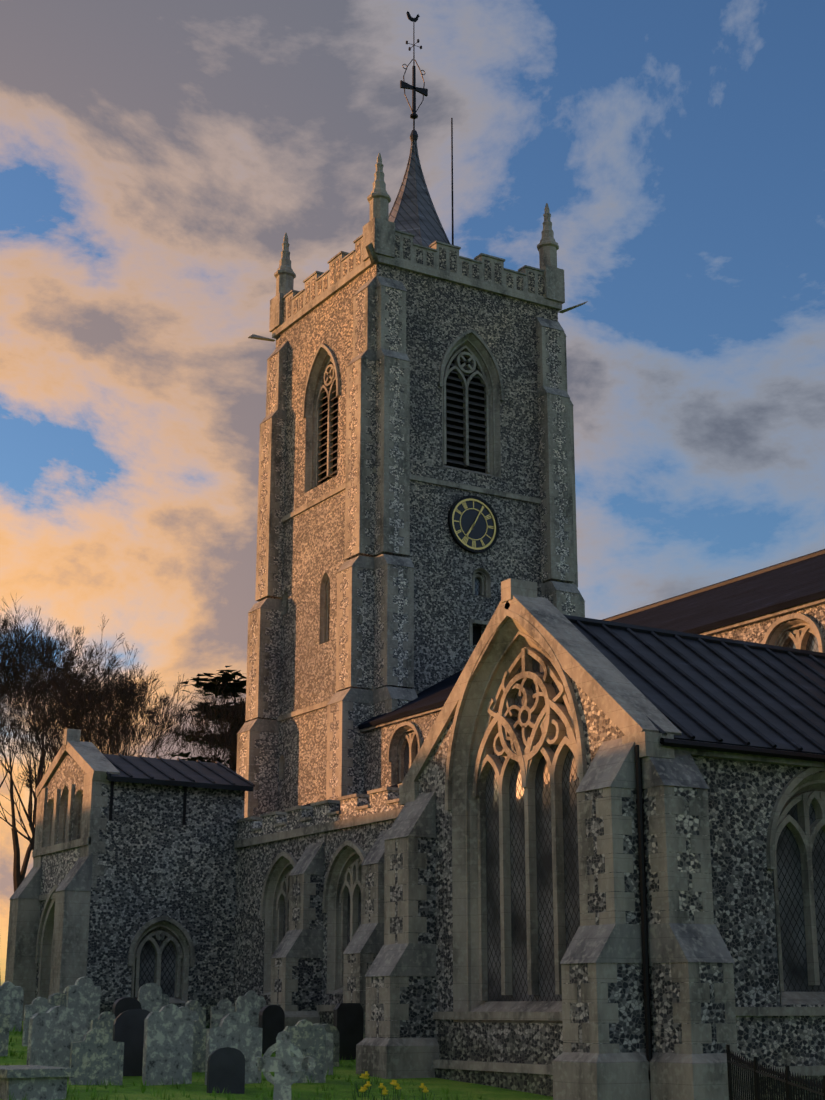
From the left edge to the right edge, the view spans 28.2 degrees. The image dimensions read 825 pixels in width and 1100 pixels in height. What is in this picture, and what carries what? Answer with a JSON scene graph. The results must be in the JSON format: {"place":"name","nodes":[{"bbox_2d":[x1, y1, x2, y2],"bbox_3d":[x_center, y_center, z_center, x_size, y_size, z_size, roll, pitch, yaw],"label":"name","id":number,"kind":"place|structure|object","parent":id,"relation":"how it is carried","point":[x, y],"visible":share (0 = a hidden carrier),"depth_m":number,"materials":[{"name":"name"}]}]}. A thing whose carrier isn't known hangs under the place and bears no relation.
{"place":"outdoors","nodes":[
{"label":"outdoors","id":0,"kind":"place"},
{"bbox_2d":[35,755,244,1014],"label":"porch walls","id":1,"kind":"structure","parent":0,"point":[157,858],"depth_m":43.97,"materials":[{"name":"grey stone"}]},
{"bbox_2d":[0,1021,552,1099],"bbox_3d":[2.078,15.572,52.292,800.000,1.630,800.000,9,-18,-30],"label":"ground","id":2,"kind":"structure","parent":0,"point":[194,1089],"depth_m":27.57,"materials":[{"name":"green plant"}]},
{"bbox_2d":[0,656,47,740],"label":"tree","id":3,"kind":"object","parent":2,"relation":"on","point":[8,689],"visible":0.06,"depth_m":95.33,"materials":[{"name":"brown plant"}]},
{"bbox_2d":[0,613,61,787],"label":"tree","id":4,"kind":"object","parent":2,"relation":"on","point":[19,653],"visible":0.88,"depth_m":75.88,"materials":[{"name":"brown plant"}]},
{"bbox_2d":[0,615,71,985],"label":"tree","id":5,"kind":"object","parent":2,"relation":"on","point":[7,655],"visible":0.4,"depth_m":78.60,"materials":[{"name":"brown plant"}]},
{"bbox_2d":[0,634,135,842],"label":"tree","id":6,"kind":"object","parent":2,"relation":"on","point":[76,676],"visible":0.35,"depth_m":73.36,"materials":[{"name":"brown plant"}]},
{"bbox_2d":[0,629,136,839],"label":"tree","id":7,"kind":"object","parent":2,"relation":"on","point":[29,813],"visible":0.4,"depth_m":79.82,"materials":[{"name":"brown plant"}]},
{"bbox_2d":[0,667,161,972],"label":"tree","id":8,"kind":"object","parent":2,"relation":"on","point":[18,877],"visible":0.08,"depth_m":102.33,"materials":[{"name":"brown plant"}]},
{"bbox_2d":[0,593,174,826],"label":"tree","id":9,"kind":"object","parent":2,"relation":"on","point":[47,628],"visible":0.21,"depth_m":89.87,"materials":[{"name":"brown plant"}]},
{"bbox_2d":[14,641,167,786],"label":"tree","id":10,"kind":"object","parent":2,"relation":"on","point":[106,665],"visible":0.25,"depth_m":84.34,"materials":[{"name":"brown plant"}]},
{"bbox_2d":[0,662,184,858],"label":"tree","id":11,"kind":"object","parent":2,"relation":"on","point":[68,701],"visible":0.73,"depth_m":70.28,"materials":[{"name":"brown plant"}]},
{"bbox_2d":[2,632,192,762],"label":"tree","id":12,"kind":"object","parent":2,"relation":"on","point":[124,687],"visible":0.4,"depth_m":81.56,"materials":[{"name":"brown plant"}]},
{"bbox_2d":[10,689,207,770],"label":"tree","id":13,"kind":"object","parent":2,"relation":"on","point":[101,731],"visible":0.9,"depth_m":68.12,"materials":[{"name":"brown plant"}]},
{"bbox_2d":[4,696,213,786],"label":"tree","id":14,"kind":"object","parent":2,"relation":"on","point":[145,734],"visible":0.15,"depth_m":100.79,"materials":[{"name":"brown plant"}]},
{"bbox_2d":[27,653,203,755],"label":"tree","id":15,"kind":"object","parent":2,"relation":"on","point":[147,680],"visible":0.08,"depth_m":89.46,"materials":[{"name":"brown plant"}]},
{"bbox_2d":[5,729,254,1027],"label":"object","id":16,"kind":"object","parent":2,"relation":"on","point":[61,879],"visible":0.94,"depth_m":44.41,"materials":[{"name":"beige stone"}]},
{"bbox_2d":[95,680,245,769],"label":"tree","id":17,"kind":"object","parent":2,"relation":"on","point":[206,722],"visible":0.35,"depth_m":73.05,"materials":[{"name":"brown plant"}]},
{"bbox_2d":[0,977,365,1099],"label":"gravestones","id":18,"kind":"object","parent":2,"relation":"on","point":[152,1035],"visible":1,"depth_m":28.78,"materials":[{"name":"stone"}]},
{"bbox_2d":[170,666,246,770],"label":"cedar","id":19,"kind":"object","parent":2,"relation":"on","point":[235,686],"visible":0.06,"depth_m":87.53,"materials":[{"name":"green plant"}]},
{"bbox_2d":[175,689,247,772],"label":"tree","id":20,"kind":"object","parent":2,"relation":"on","point":[241,709],"visible":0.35,"depth_m":77.09,"materials":[{"name":"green plant"}]},
{"bbox_2d":[191,677,245,766],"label":"tree","id":21,"kind":"object","parent":2,"relation":"on","point":[215,704],"visible":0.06,"depth_m":100.77,"materials":[{"name":"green plant"}]},
{"bbox_2d":[250,1031,315,1099],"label":"celtic cross","id":22,"kind":"object","parent":2,"relation":"on","point":[283,1064],"visible":1,"depth_m":21.27,"materials":[{"name":"grey stone"}]},
{"bbox_2d":[232,783,403,1026],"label":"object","id":23,"kind":"object","parent":2,"relation":"on","point":[298,900],"visible":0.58,"depth_m":40.03,"materials":[{"name":"beige stone"}]},
{"bbox_2d":[352,1071,434,1099],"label":"daffodils","id":24,"kind":"object","parent":2,"relation":"on","point":[364,1089],"visible":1,"depth_m":24.50,"materials":[{"name":"yellow plant"}]},
{"bbox_2d":[236,153,587,817],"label":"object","id":25,"kind":"object","parent":2,"relation":"on","point":[375,642],"visible":0.42,"depth_m":58.04,"materials":[{"name":"beige stone"}]},
{"bbox_2d":[389,130,449,246],"bbox_3d":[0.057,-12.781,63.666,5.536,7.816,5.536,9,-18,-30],"label":"spirelet","id":26,"kind":"object","parent":25,"relation":"on","point":[413,211],"visible":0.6,"depth_m":62.96,"materials":[{"name":"grey metal"}]},
{"bbox_2d":[400,11,453,244],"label":"weather vane","id":27,"kind":"object","parent":25,"relation":"on","point":[423,91],"visible":0.94,"depth_m":65.08,"materials":[{"name":"black metal"}]},
{"bbox_2d":[448,495,498,552],"bbox_3d":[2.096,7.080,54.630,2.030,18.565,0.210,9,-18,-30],"label":"clock marks","id":28,"kind":"object","parent":25,"relation":"attached to","point":[462,544],"visible":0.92,"depth_m":56.74,"materials":[{"name":"gold metal"}]},
{"bbox_2d":[454,501,493,547],"bbox_3d":[2.101,-0.885,56.844,1.800,1.800,0.050,9,-18,-30],"label":"clock face","id":29,"kind":"object","parent":25,"relation":"attached to","point":[468,519],"depth_m":56.84,"materials":[{"name":"black"}]},
{"bbox_2d":[356,578,824,1099],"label":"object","id":30,"kind":"object","parent":2,"relation":"on","point":[582,903],"visible":1,"depth_m":28.90,"materials":[{"name":"beige stone"}]},
{"bbox_2d":[363,603,824,792],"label":"nave walls","id":31,"kind":"structure","parent":2,"relation":"on","point":[377,770],"depth_m":50.40,"materials":[{"name":"grey stone"}]},
{"bbox_2d":[726,1045,824,1099],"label":"railings","id":32,"kind":"object","parent":2,"relation":"on","point":[744,1067],"visible":1,"depth_m":21.50,"materials":[{"name":"black metal"}]},
{"bbox_2d":[232,819,395,1004],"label":"aisle walls","id":33,"kind":"structure","parent":0,"point":[253,863],"depth_m":43.38,"materials":[{"name":"grey stone"}]},
{"bbox_2d":[0,0,824,984],"label":"sky","id":34,"kind":"structure","parent":0,"point":[158,158],"materials":[{"name":"blue"}]},
{"bbox_2d":[276,263,557,810],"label":"tower wall","id":35,"kind":"structure","parent":0,"point":[441,315],"depth_m":57.82,"materials":[{"name":"grey stone"}]},
{"bbox_2d":[357,549,824,785],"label":"trim","id":36,"kind":"structure","parent":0,"point":[786,587],"depth_m":41.83,"materials":[{"name":"beige stone"}]},
{"bbox_2d":[417,619,824,1066],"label":"transept walls","id":37,"kind":"structure","parent":0,"point":[743,796],"depth_m":27.67,"materials":[{"name":"grey stone"}]}
]}

